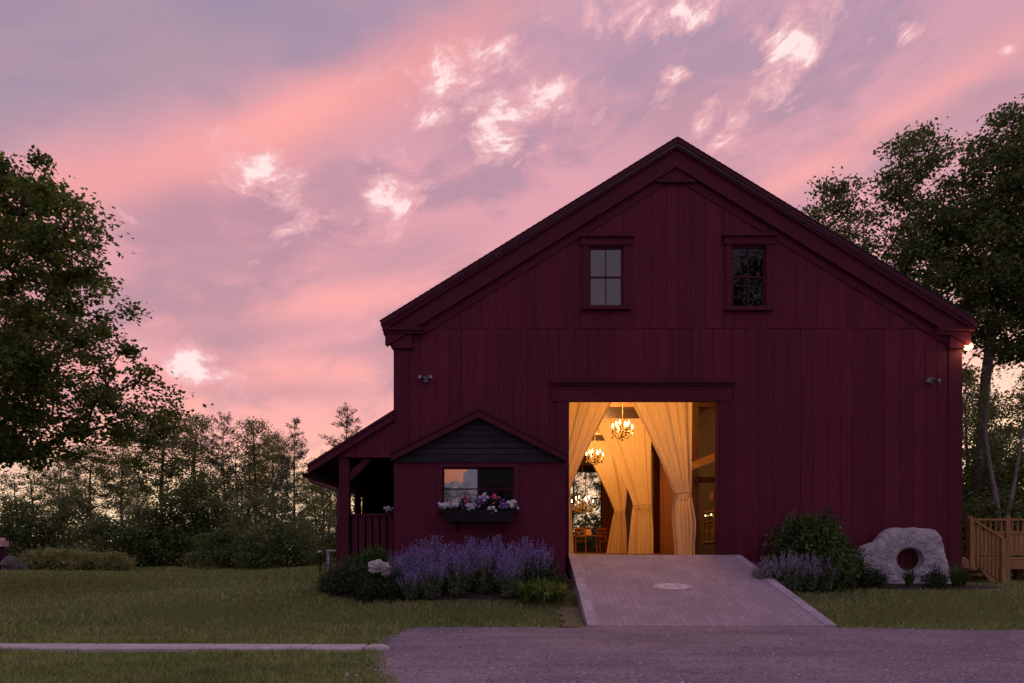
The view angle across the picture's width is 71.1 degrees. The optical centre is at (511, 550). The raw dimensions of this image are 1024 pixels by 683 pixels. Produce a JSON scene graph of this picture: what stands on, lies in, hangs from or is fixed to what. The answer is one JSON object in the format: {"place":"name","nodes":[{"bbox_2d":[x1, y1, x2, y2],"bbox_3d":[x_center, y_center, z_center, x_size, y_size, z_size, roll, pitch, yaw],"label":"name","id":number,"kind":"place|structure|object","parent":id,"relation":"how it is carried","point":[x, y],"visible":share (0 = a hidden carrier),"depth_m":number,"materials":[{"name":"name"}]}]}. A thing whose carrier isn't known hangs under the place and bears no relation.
{"place":"outdoors","nodes":[
{"label":"outdoors","id":0,"kind":"place"},
{"bbox_2d":[0,552,1023,682],"bbox_3d":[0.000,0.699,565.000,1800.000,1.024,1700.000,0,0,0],"label":"lawn","id":1,"kind":"structure","parent":0,"point":[570,597],"depth_m":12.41,"materials":[{"name":"green plant"}]},
{"bbox_2d":[0,464,67,554],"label":"woodland tree","id":2,"kind":"object","parent":1,"relation":"on","point":[31,491],"visible":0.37,"depth_m":37.98,"materials":[{"name":"green plant"}]},
{"bbox_2d":[10,541,60,569],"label":"yellow shrub","id":3,"kind":"object","parent":1,"relation":"on","point":[31,554],"visible":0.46,"depth_m":29.00,"materials":[{"name":"grey plant"}]},
{"bbox_2d":[0,493,75,557],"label":"bush","id":4,"kind":"object","parent":1,"relation":"on","point":[10,533],"visible":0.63,"depth_m":34.46,"materials":[{"name":"green plant"}]},
{"bbox_2d":[28,543,83,570],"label":"yellow shrub","id":5,"kind":"object","parent":1,"relation":"on","point":[56,556],"visible":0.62,"depth_m":28.68,"materials":[{"name":"green plant"}]},
{"bbox_2d":[20,455,91,545],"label":"woodland tree","id":6,"kind":"object","parent":1,"relation":"on","point":[56,472],"visible":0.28,"depth_m":43.73,"materials":[{"name":"green plant"}]},
{"bbox_2d":[9,482,115,551],"bbox_3d":[-22.201,-1.196,35.904,5.080,4.793,4.646,0,0,-20],"label":"bush","id":7,"kind":"object","parent":1,"relation":"on","point":[68,511],"visible":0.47,"depth_m":35.40,"materials":[{"name":"green plant"}]},
{"bbox_2d":[60,544,98,570],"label":"yellow shrub","id":8,"kind":"object","parent":1,"relation":"on","point":[75,556],"visible":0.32,"depth_m":28.62,"materials":[{"name":"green plant"}]},
{"bbox_2d":[43,442,134,531],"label":"woodland tree","id":9,"kind":"object","parent":1,"relation":"on","point":[97,467],"visible":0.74,"depth_m":40.81,"materials":[{"name":"green plant"}]},
{"bbox_2d":[68,546,119,570],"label":"yellow shrub","id":10,"kind":"object","parent":1,"relation":"on","point":[85,564],"visible":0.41,"depth_m":28.34,"materials":[{"name":"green plant"}]},
{"bbox_2d":[0,145,213,479],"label":"maple tree","id":11,"kind":"object","parent":1,"relation":"on","point":[28,375],"visible":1,"depth_m":17.64,"materials":[{"name":"green plant"}]},
{"bbox_2d":[42,512,181,566],"bbox_3d":[-18.239,-0.338,33.172,5.596,3.179,5.317,0,0,-11],"label":"bush","id":12,"kind":"object","parent":1,"relation":"on","point":[125,539],"visible":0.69,"depth_m":32.64,"materials":[{"name":"green plant"}]},
{"bbox_2d":[86,545,142,570],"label":"yellow shrub","id":13,"kind":"object","parent":1,"relation":"on","point":[115,560],"visible":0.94,"depth_m":28.20,"materials":[{"name":"green plant"}]},
{"bbox_2d":[81,437,156,531],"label":"woodland tree","id":14,"kind":"object","parent":1,"relation":"on","point":[125,492],"visible":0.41,"depth_m":45.81,"materials":[{"name":"green plant"}]},
{"bbox_2d":[101,496,184,566],"bbox_3d":[-17.973,-0.813,35.111,4.096,3.873,4.478,0,0,42],"label":"bush","id":15,"kind":"object","parent":1,"relation":"on","point":[142,507],"visible":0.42,"depth_m":34.54,"materials":[{"name":"green plant"}]},
{"bbox_2d":[101,403,214,513],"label":"woodland tree","id":16,"kind":"object","parent":1,"relation":"on","point":[166,470],"visible":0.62,"depth_m":41.59,"materials":[{"name":"green plant"}]},
{"bbox_2d":[0,643,366,652],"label":"path kerb","id":17,"kind":"structure","parent":1,"relation":"on","point":[90,647],"depth_m":8.45,"materials":[{"name":"concrete"}]},
{"bbox_2d":[133,468,250,566],"bbox_3d":[-16.267,-1.241,36.401,7.537,5.637,6.985,0,0,-13],"label":"bush","id":18,"kind":"object","parent":1,"relation":"on","point":[185,508],"visible":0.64,"depth_m":34.97,"materials":[{"name":"green plant"}]},
{"bbox_2d":[152,411,239,505],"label":"woodland tree","id":19,"kind":"object","parent":1,"relation":"on","point":[191,461],"visible":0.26,"depth_m":44.77,"materials":[{"name":"green plant"}]},
{"bbox_2d":[161,475,258,563],"bbox_3d":[-15.720,-1.573,38.057,3.972,4.933,4.622,0,0,9],"label":"woodland tree","id":20,"kind":"object","parent":1,"relation":"on","point":[231,491],"visible":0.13,"depth_m":38.22,"materials":[{"name":"green plant"}]},
{"bbox_2d":[199,411,251,562],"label":"pine tree","id":21,"kind":"object","parent":1,"relation":"on","point":[223,431],"visible":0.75,"depth_m":42.90,"materials":[{"name":"green plant"}]},
{"bbox_2d":[176,523,284,568],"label":"bush","id":22,"kind":"object","parent":1,"relation":"on","point":[225,550],"visible":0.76,"depth_m":30.40,"materials":[{"name":"green plant"}]},
{"bbox_2d":[207,444,283,537],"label":"woodland tree","id":23,"kind":"object","parent":1,"relation":"on","point":[234,462],"visible":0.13,"depth_m":46.77,"materials":[{"name":"green plant"}]},
{"bbox_2d":[205,416,289,514],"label":"woodland tree","id":24,"kind":"object","parent":1,"relation":"on","point":[253,462],"visible":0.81,"depth_m":43.66,"materials":[{"name":"green plant"}]},
{"bbox_2d":[215,487,298,566],"bbox_3d":[-12.117,-0.984,33.887,4.153,4.284,4.541,0,0,15],"label":"bush","id":25,"kind":"object","parent":1,"relation":"on","point":[247,516],"visible":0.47,"depth_m":33.68,"materials":[{"name":"green plant"}]},
{"bbox_2d":[238,428,301,518],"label":"woodland tree","id":26,"kind":"object","parent":1,"relation":"on","point":[275,436],"visible":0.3,"depth_m":47.84,"materials":[{"name":"green plant"}]},
{"bbox_2d":[264,459,297,540],"bbox_3d":[-12.613,-2.045,39.015,1.967,5.888,1.703,0,0,-31],"label":"pine tree","id":27,"kind":"object","parent":1,"relation":"on","point":[286,491],"visible":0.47,"depth_m":38.94,"materials":[{"name":"green plant"}]},
{"bbox_2d":[228,514,335,569],"bbox_3d":[-9.616,-0.195,29.742,4.865,2.685,5.120,0,0,21],"label":"bush","id":28,"kind":"object","parent":1,"relation":"on","point":[281,546],"visible":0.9,"depth_m":29.15,"materials":[{"name":"green plant"}]},
{"bbox_2d":[269,417,320,559],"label":"pine tree","id":29,"kind":"object","parent":1,"relation":"on","point":[300,452],"visible":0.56,"depth_m":40.90,"materials":[{"name":"green plant"}]},
{"bbox_2d":[0,496,598,556],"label":"distant woods","id":30,"kind":"object","parent":1,"relation":"on","point":[283,518],"visible":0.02,"depth_m":60.16,"materials":[{"name":"green plant"}]},
{"bbox_2d":[285,513,323,565],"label":"bush","id":31,"kind":"object","parent":1,"relation":"on","point":[305,522],"visible":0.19,"depth_m":31.82,"materials":[{"name":"green plant"}]},
{"bbox_2d":[294,525,335,565],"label":"bush","id":32,"kind":"object","parent":1,"relation":"on","point":[330,539],"visible":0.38,"depth_m":27.59,"materials":[{"name":"green plant"}]},
{"bbox_2d":[280,477,361,564],"bbox_3d":[-9.747,-1.703,35.876,4.618,5.143,3.968,0,0,24],"label":"woodland tree","id":33,"kind":"object","parent":1,"relation":"on","point":[312,507],"visible":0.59,"depth_m":35.69,"materials":[{"name":"green plant"}]},
{"bbox_2d":[317,499,353,563],"bbox_3d":[-7.993,-0.880,32.935,2.504,3.208,2.152,0,0,17],"label":"woodland tree","id":34,"kind":"object","parent":1,"relation":"on","point":[333,521],"visible":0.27,"depth_m":32.94,"materials":[{"name":"green plant"}]},
{"bbox_2d":[318,402,361,494],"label":"pine tree","id":35,"kind":"object","parent":1,"relation":"on","point":[347,423],"visible":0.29,"depth_m":45.68,"materials":[{"name":"green plant"}]},
{"bbox_2d":[320,585,553,601],"bbox_3d":[-1.616,0.834,13.853,5.945,0.341,2.796,0,0,23],"label":"mulch bed","id":36,"kind":"object","parent":1,"relation":"on","point":[474,595],"visible":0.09,"depth_m":13.11,"materials":[{"name":"brown soil"}]},
{"bbox_2d":[313,557,338,592],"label":"shrub","id":37,"kind":"object","parent":36,"relation":"on","point":[323,578],"visible":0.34,"depth_m":13.51,"materials":[{"name":"green plant"}]},
{"bbox_2d":[318,554,354,596],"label":"shrub","id":38,"kind":"object","parent":36,"relation":"on","point":[331,582],"visible":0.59,"depth_m":13.24,"materials":[{"name":"green plant"}]},
{"bbox_2d":[331,552,380,598],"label":"shrub","id":39,"kind":"object","parent":36,"relation":"on","point":[349,578],"visible":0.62,"depth_m":13.19,"materials":[{"name":"green plant"}]},
{"bbox_2d":[340,541,395,584],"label":"round shrub","id":40,"kind":"object","parent":36,"relation":"on","point":[372,553],"visible":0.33,"depth_m":13.88,"materials":[{"name":"green plant"}]},
{"bbox_2d":[351,572,384,602],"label":"shrub","id":41,"kind":"object","parent":36,"relation":"on","point":[365,590],"visible":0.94,"depth_m":12.86,"materials":[{"name":"green plant"}]},
{"bbox_2d":[367,559,390,572],"bbox_3d":[-2.393,0.287,12.950,0.421,0.254,0.294,0,0,0],"label":"rock","id":42,"kind":"object","parent":36,"relation":"on","point":[373,566],"visible":1,"depth_m":12.87,"materials":[{"name":"white stone"}]},
{"bbox_2d":[367,559,415,603],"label":"shrub","id":43,"kind":"object","parent":36,"relation":"on","point":[390,588],"visible":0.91,"depth_m":12.90,"materials":[{"name":"green plant"}]},
{"bbox_2d":[387,545,421,593],"bbox_3d":[-1.979,0.361,13.262,0.647,0.972,0.698,0,0,0],"label":"catmint","id":44,"kind":"object","parent":36,"relation":"on","point":[401,562],"visible":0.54,"depth_m":13.17,"materials":[{"name":"purple plant"}]},
{"bbox_2d":[396,565,424,598],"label":"catmint","id":45,"kind":"object","parent":36,"relation":"on","point":[413,583],"visible":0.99,"depth_m":12.87,"materials":[{"name":"purple plant"}]},
{"bbox_2d":[396,538,439,590],"bbox_3d":[-1.725,0.289,13.461,0.884,1.022,0.714,0,0,16],"label":"catmint","id":46,"kind":"object","parent":36,"relation":"on","point":[420,555],"visible":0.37,"depth_m":13.40,"materials":[{"name":"purple plant"}]},
{"bbox_2d":[413,551,447,599],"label":"catmint","id":47,"kind":"object","parent":36,"relation":"on","point":[430,592],"visible":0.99,"depth_m":12.89,"materials":[{"name":"purple plant"}]},
{"bbox_2d":[421,535,456,590],"bbox_3d":[-1.360,0.252,13.493,0.757,1.083,0.937,0,0,-43],"label":"catmint","id":48,"kind":"object","parent":36,"relation":"on","point":[436,553],"visible":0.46,"depth_m":13.39,"materials":[{"name":"purple plant"}]},
{"bbox_2d":[440,542,478,597],"bbox_3d":[-0.951,0.363,13.098,0.746,1.040,0.692,0,0,-28],"label":"catmint","id":49,"kind":"object","parent":36,"relation":"on","point":[458,575],"visible":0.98,"depth_m":13.02,"materials":[{"name":"purple plant"}]},
{"bbox_2d":[447,535,482,590],"bbox_3d":[-0.872,0.257,13.501,0.750,1.073,0.928,0,0,-12],"label":"catmint","id":50,"kind":"object","parent":36,"relation":"on","point":[470,548],"visible":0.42,"depth_m":13.43,"materials":[{"name":"purple plant"}]},
{"bbox_2d":[466,538,503,593],"bbox_3d":[-0.552,0.280,13.310,0.811,1.131,0.752,0,0,3],"label":"catmint","id":51,"kind":"object","parent":36,"relation":"on","point":[483,577],"visible":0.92,"depth_m":13.20,"materials":[{"name":"purple plant"}]},
{"bbox_2d":[476,534,521,590],"bbox_3d":[-0.204,0.247,13.506,0.764,1.094,0.945,0,0,19],"label":"catmint","id":52,"kind":"object","parent":36,"relation":"on","point":[495,585],"visible":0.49,"depth_m":13.40,"materials":[{"name":"purple plant"}]},
{"bbox_2d":[492,549,524,598],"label":"catmint","id":53,"kind":"object","parent":36,"relation":"on","point":[508,573],"visible":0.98,"depth_m":12.92,"materials":[{"name":"purple plant"}]},
{"bbox_2d":[501,536,547,591],"bbox_3d":[0.199,0.270,13.440,0.919,1.063,0.743,0,0,-40],"label":"catmint","id":54,"kind":"object","parent":36,"relation":"on","point":[522,557],"visible":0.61,"depth_m":13.32,"materials":[{"name":"purple plant"}]},
{"bbox_2d":[525,538,559,584],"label":"catmint","id":55,"kind":"object","parent":36,"relation":"on","point":[544,564],"visible":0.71,"depth_m":13.36,"materials":[{"name":"purple plant"}]},
{"bbox_2d":[526,554,573,591],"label":"shrub","id":56,"kind":"object","parent":36,"relation":"on","point":[552,573],"visible":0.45,"depth_m":13.34,"materials":[{"name":"green plant"}]},
{"bbox_2d":[499,577,555,601],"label":"daylily","id":57,"kind":"object","parent":1,"relation":"on","point":[527,596],"visible":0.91,"depth_m":12.65,"materials":[{"name":"green plant"}]},
{"bbox_2d":[519,575,575,603],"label":"daylily","id":58,"kind":"object","parent":1,"relation":"on","point":[545,593],"visible":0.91,"depth_m":12.54,"materials":[{"name":"green plant"}]},
{"bbox_2d":[540,579,579,601],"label":"daylily","id":59,"kind":"object","parent":1,"relation":"on","point":[559,596],"visible":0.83,"depth_m":12.67,"materials":[{"name":"green plant"}]},
{"bbox_2d":[554,607,586,626],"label":"bare soil","id":60,"kind":"structure","parent":1,"relation":"on","point":[574,619],"depth_m":11.94,"materials":[{"name":"brown soil"}]},
{"bbox_2d":[570,473,596,527],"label":"woodland tree","id":61,"kind":"object","parent":1,"relation":"on","point":[575,514],"visible":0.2,"depth_m":45.80,"materials":[{"name":"green plant"}]},
{"bbox_2d":[573,510,600,549],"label":"bush","id":62,"kind":"object","parent":1,"relation":"on","point":[591,542],"visible":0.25,"depth_m":42.50,"materials":[{"name":"green plant"}]},
{"bbox_2d":[573,473,600,515],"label":"woodland tree","id":63,"kind":"object","parent":1,"relation":"on","point":[596,485],"visible":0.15,"depth_m":43.74,"materials":[{"name":"green plant"}]},
{"bbox_2d":[302,136,979,586],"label":"barn","id":64,"kind":"structure","parent":1,"relation":"on","point":[796,356],"depth_m":14.99,"materials":[{"name":"red wood"}]},
{"bbox_2d":[437,463,518,512],"bbox_3d":[-0.662,-1.215,14.033,1.592,0.983,0.205,0,0,0],"label":"annex window","id":65,"kind":"structure","parent":64,"relation":"in","point":[457,482],"depth_m":14.07,"materials":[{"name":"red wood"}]},
{"bbox_2d":[443,510,514,531],"bbox_3d":[-0.622,-0.559,13.833,1.375,0.420,0.347,0,0,0],"label":"flower box","id":66,"kind":"object","parent":64,"relation":"attached to","point":[456,516],"visible":0.97,"depth_m":13.66,"materials":[{"name":"black paint"}]},
{"bbox_2d":[571,460,593,513],"bbox_3d":[2.772,-2.783,28.208,0.862,2.753,0.926,0,0,-45],"label":"chandelier","id":67,"kind":"object","parent":64,"relation":"hanging from","point":[581,508],"visible":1,"depth_m":28.17,"materials":[{"name":"gold metal"}]},
{"bbox_2d":[571,471,601,550],"bbox_3d":[3.461,-2.046,37.899,2.579,4.232,0.043,0,0,0],"label":"rear window","id":68,"kind":"structure","parent":64,"relation":"in","point":[585,472],"depth_m":37.88,"materials":[{"name":"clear glass"}]},
{"bbox_2d":[569,402,611,553],"bbox_3d":[1.675,-1.847,15.930,1.650,3.905,0.325,0,0,0],"label":"curtain","id":69,"kind":"object","parent":64,"relation":"hanging from","point":[585,419],"visible":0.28,"depth_m":15.99,"materials":[{"name":"fabric"}]},
{"bbox_2d":[586,441,626,552],"bbox_3d":[3.190,-1.847,24.830,1.660,3.905,0.325,0,0,0],"label":"curtain","id":70,"kind":"object","parent":64,"relation":"hanging from","point":[610,477],"visible":0.82,"depth_m":24.89,"materials":[{"name":"fabric"}]},
{"bbox_2d":[579,234,633,309],"bbox_3d":[1.964,-5.784,14.950,1.134,1.540,0.180,0,0,0],"label":"window","id":71,"kind":"structure","parent":64,"relation":"in","point":[606,257],"depth_m":15.00,"materials":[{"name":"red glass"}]},
{"bbox_2d":[611,402,633,440],"bbox_3d":[2.806,-3.465,18.290,0.555,1.390,0.503,0,0,37],"label":"chandelier","id":72,"kind":"object","parent":64,"relation":"hanging from","point":[622,432],"visible":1,"depth_m":18.28,"materials":[{"name":"gold metal"}]},
{"bbox_2d":[598,418,652,553],"bbox_3d":[3.220,-1.847,20.630,1.720,3.905,0.325,0,0,0],"label":"curtain","id":73,"kind":"object","parent":64,"relation":"hanging from","point":[631,454],"visible":0.93,"depth_m":20.70,"materials":[{"name":"fabric"}]},
{"bbox_2d":[632,402,695,554],"bbox_3d":[3.258,-1.847,15.930,1.676,3.905,0.325,0,0,0],"label":"curtain","id":74,"kind":"object","parent":64,"relation":"hanging from","point":[668,426],"visible":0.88,"depth_m":16.00,"materials":[{"name":"fabric"}]},
{"bbox_2d":[702,509,714,542],"bbox_3d":[5.723,-0.685,20.825,0.050,0.930,1.250,0,0,0],"label":"interior window","id":75,"kind":"structure","parent":64,"relation":"in","point":[708,523],"depth_m":20.81,"materials":[{"name":"brown glass"}]},
{"bbox_2d":[721,233,777,310],"bbox_3d":[4.946,-5.784,14.950,1.134,1.576,0.180,0,0,0],"label":"window","id":76,"kind":"structure","parent":64,"relation":"in","point":[744,252],"depth_m":15.00,"materials":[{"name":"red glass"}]},
{"bbox_2d":[568,554,836,626],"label":"ramp","id":77,"kind":"structure","parent":1,"relation":"on","point":[671,590],"depth_m":12.61,"materials":[{"name":"stone"}]},
{"bbox_2d":[750,558,773,579],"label":"catmint","id":78,"kind":"object","parent":1,"relation":"on","point":[755,572],"visible":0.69,"depth_m":13.43,"materials":[{"name":"purple plant"}]},
{"bbox_2d":[759,553,792,585],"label":"catmint","id":79,"kind":"object","parent":1,"relation":"on","point":[776,573],"visible":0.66,"depth_m":13.43,"materials":[{"name":"purple plant"}]},
{"bbox_2d":[776,548,808,591],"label":"catmint","id":80,"kind":"object","parent":1,"relation":"on","point":[792,583],"visible":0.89,"depth_m":13.41,"materials":[{"name":"purple plant"}]},
{"bbox_2d":[793,551,824,592],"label":"catmint","id":81,"kind":"object","parent":1,"relation":"on","point":[809,583],"visible":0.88,"depth_m":13.41,"materials":[{"name":"purple plant"}]},
{"bbox_2d":[797,166,884,258],"bbox_3d":[14.189,-7.713,31.110,6.286,17.036,5.678,0,0,0],"label":"maple tree","id":82,"kind":"object","parent":1,"relation":"on","point":[838,191],"visible":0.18,"depth_m":30.39,"materials":[{"name":"green plant"}]},
{"bbox_2d":[786,583,998,591],"bbox_3d":[7.338,0.737,14.334,5.134,0.146,1.680,0,0,0],"label":"mulch bed","id":83,"kind":"object","parent":1,"relation":"on","point":[915,585],"visible":0.47,"depth_m":13.83,"materials":[{"name":"brown soil"}]},
{"bbox_2d":[757,502,869,594],"bbox_3d":[5.944,0.166,14.232,2.058,2.244,2.298,0,0,21],"label":"round shrub","id":84,"kind":"object","parent":83,"relation":"on","point":[801,534],"visible":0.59,"depth_m":13.92,"materials":[{"name":"green plant"}]},
{"bbox_2d":[812,555,840,591],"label":"catmint","id":85,"kind":"object","parent":83,"relation":"on","point":[828,583],"visible":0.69,"depth_m":13.48,"materials":[{"name":"purple plant"}]},
{"bbox_2d":[782,529,874,590],"bbox_3d":[6.294,0.315,14.296,1.802,1.617,2.017,0,0,14],"label":"round shrub","id":86,"kind":"object","parent":83,"relation":"on","point":[843,540],"visible":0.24,"depth_m":13.79,"materials":[{"name":"green plant"}]},
{"bbox_2d":[852,562,878,588],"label":"shrub","id":87,"kind":"object","parent":83,"relation":"on","point":[868,580],"visible":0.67,"depth_m":13.85,"materials":[{"name":"green plant"}]},
{"bbox_2d":[867,559,892,587],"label":"shrub","id":88,"kind":"object","parent":83,"relation":"on","point":[880,580],"visible":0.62,"depth_m":13.89,"materials":[{"name":"green plant"}]},
{"bbox_2d":[857,527,950,583],"bbox_3d":[8.072,0.246,14.739,1.864,1.448,0.264,0,0,0],"label":"boulder","id":89,"kind":"object","parent":83,"relation":"on","point":[885,547],"visible":0.71,"depth_m":14.64,"materials":[{"name":"grey stone"}]},
{"bbox_2d":[898,565,919,586],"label":"iris","id":90,"kind":"object","parent":83,"relation":"on","point":[908,579],"visible":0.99,"depth_m":13.84,"materials":[{"name":"green plant"}]},
{"bbox_2d":[917,557,953,589],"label":"shrub","id":91,"kind":"object","parent":83,"relation":"on","point":[935,579],"visible":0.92,"depth_m":13.81,"materials":[{"name":"green plant"}]},
{"bbox_2d":[945,559,969,586],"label":"iris","id":92,"kind":"object","parent":83,"relation":"on","point":[956,577],"visible":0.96,"depth_m":13.83,"materials":[{"name":"green plant"}]},
{"bbox_2d":[824,116,1023,392],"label":"maple tree","id":93,"kind":"object","parent":1,"relation":"on","point":[933,159],"visible":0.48,"depth_m":26.50,"materials":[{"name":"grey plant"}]},
{"bbox_2d":[889,93,1023,511],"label":"maple tree","id":94,"kind":"object","parent":1,"relation":"on","point":[1010,178],"visible":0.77,"depth_m":25.61,"materials":[{"name":"green plant"}]},
{"bbox_2d":[962,357,1008,472],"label":"woodland tree","id":95,"kind":"object","parent":1,"relation":"on","point":[974,381],"visible":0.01,"depth_m":40.67,"materials":[{"name":"green plant"}]},
{"bbox_2d":[962,425,1022,516],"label":"tree","id":96,"kind":"object","parent":1,"relation":"on","point":[966,481],"visible":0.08,"depth_m":26.50,"materials":[{"name":"green plant"}]},
{"bbox_2d":[962,516,1023,583],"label":"deck","id":97,"kind":"structure","parent":1,"relation":"on","point":[1006,544],"depth_m":16.48,"materials":[{"name":"brown wood"}]},
{"bbox_2d":[962,358,1023,530],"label":"birch tree","id":98,"kind":"object","parent":1,"relation":"on","point":[988,457],"visible":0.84,"depth_m":21.98,"materials":[{"name":"green plant"}]},
{"bbox_2d":[962,479,1023,572],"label":"bush","id":99,"kind":"object","parent":1,"relation":"on","point":[986,507],"visible":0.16,"depth_m":22.43,"materials":[{"name":"green plant"}]},
{"bbox_2d":[962,366,1023,504],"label":"woodland tree","id":100,"kind":"object","parent":1,"relation":"on","point":[972,414],"visible":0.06,"depth_m":37.52,"materials":[{"name":"green plant"}]},
{"bbox_2d":[962,421,1023,488],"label":"woodland tree","id":101,"kind":"object","parent":1,"relation":"on","point":[1010,433],"visible":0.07,"depth_m":35.94,"materials":[{"name":"green plant"}]},
{"bbox_2d":[963,438,1023,569],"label":"bush","id":102,"kind":"object","parent":1,"relation":"on","point":[1008,470],"visible":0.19,"depth_m":24.83,"materials":[{"name":"green plant"}]},
{"bbox_2d":[988,372,1023,462],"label":"woodland tree","id":103,"kind":"object","parent":1,"relation":"on","point":[1017,395],"visible":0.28,"depth_m":38.50,"materials":[{"name":"green plant"}]},
{"bbox_2d":[0,0,1023,541],"label":"sky","id":104,"kind":"structure","parent":0,"point":[285,177],"materials":[{"name":"pink"}]},
{"bbox_2d":[341,625,1023,682],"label":"gravel driveway","id":105,"kind":"structure","parent":0,"point":[591,644],"depth_m":8.16,"materials":[{"name":"grey gravel"}]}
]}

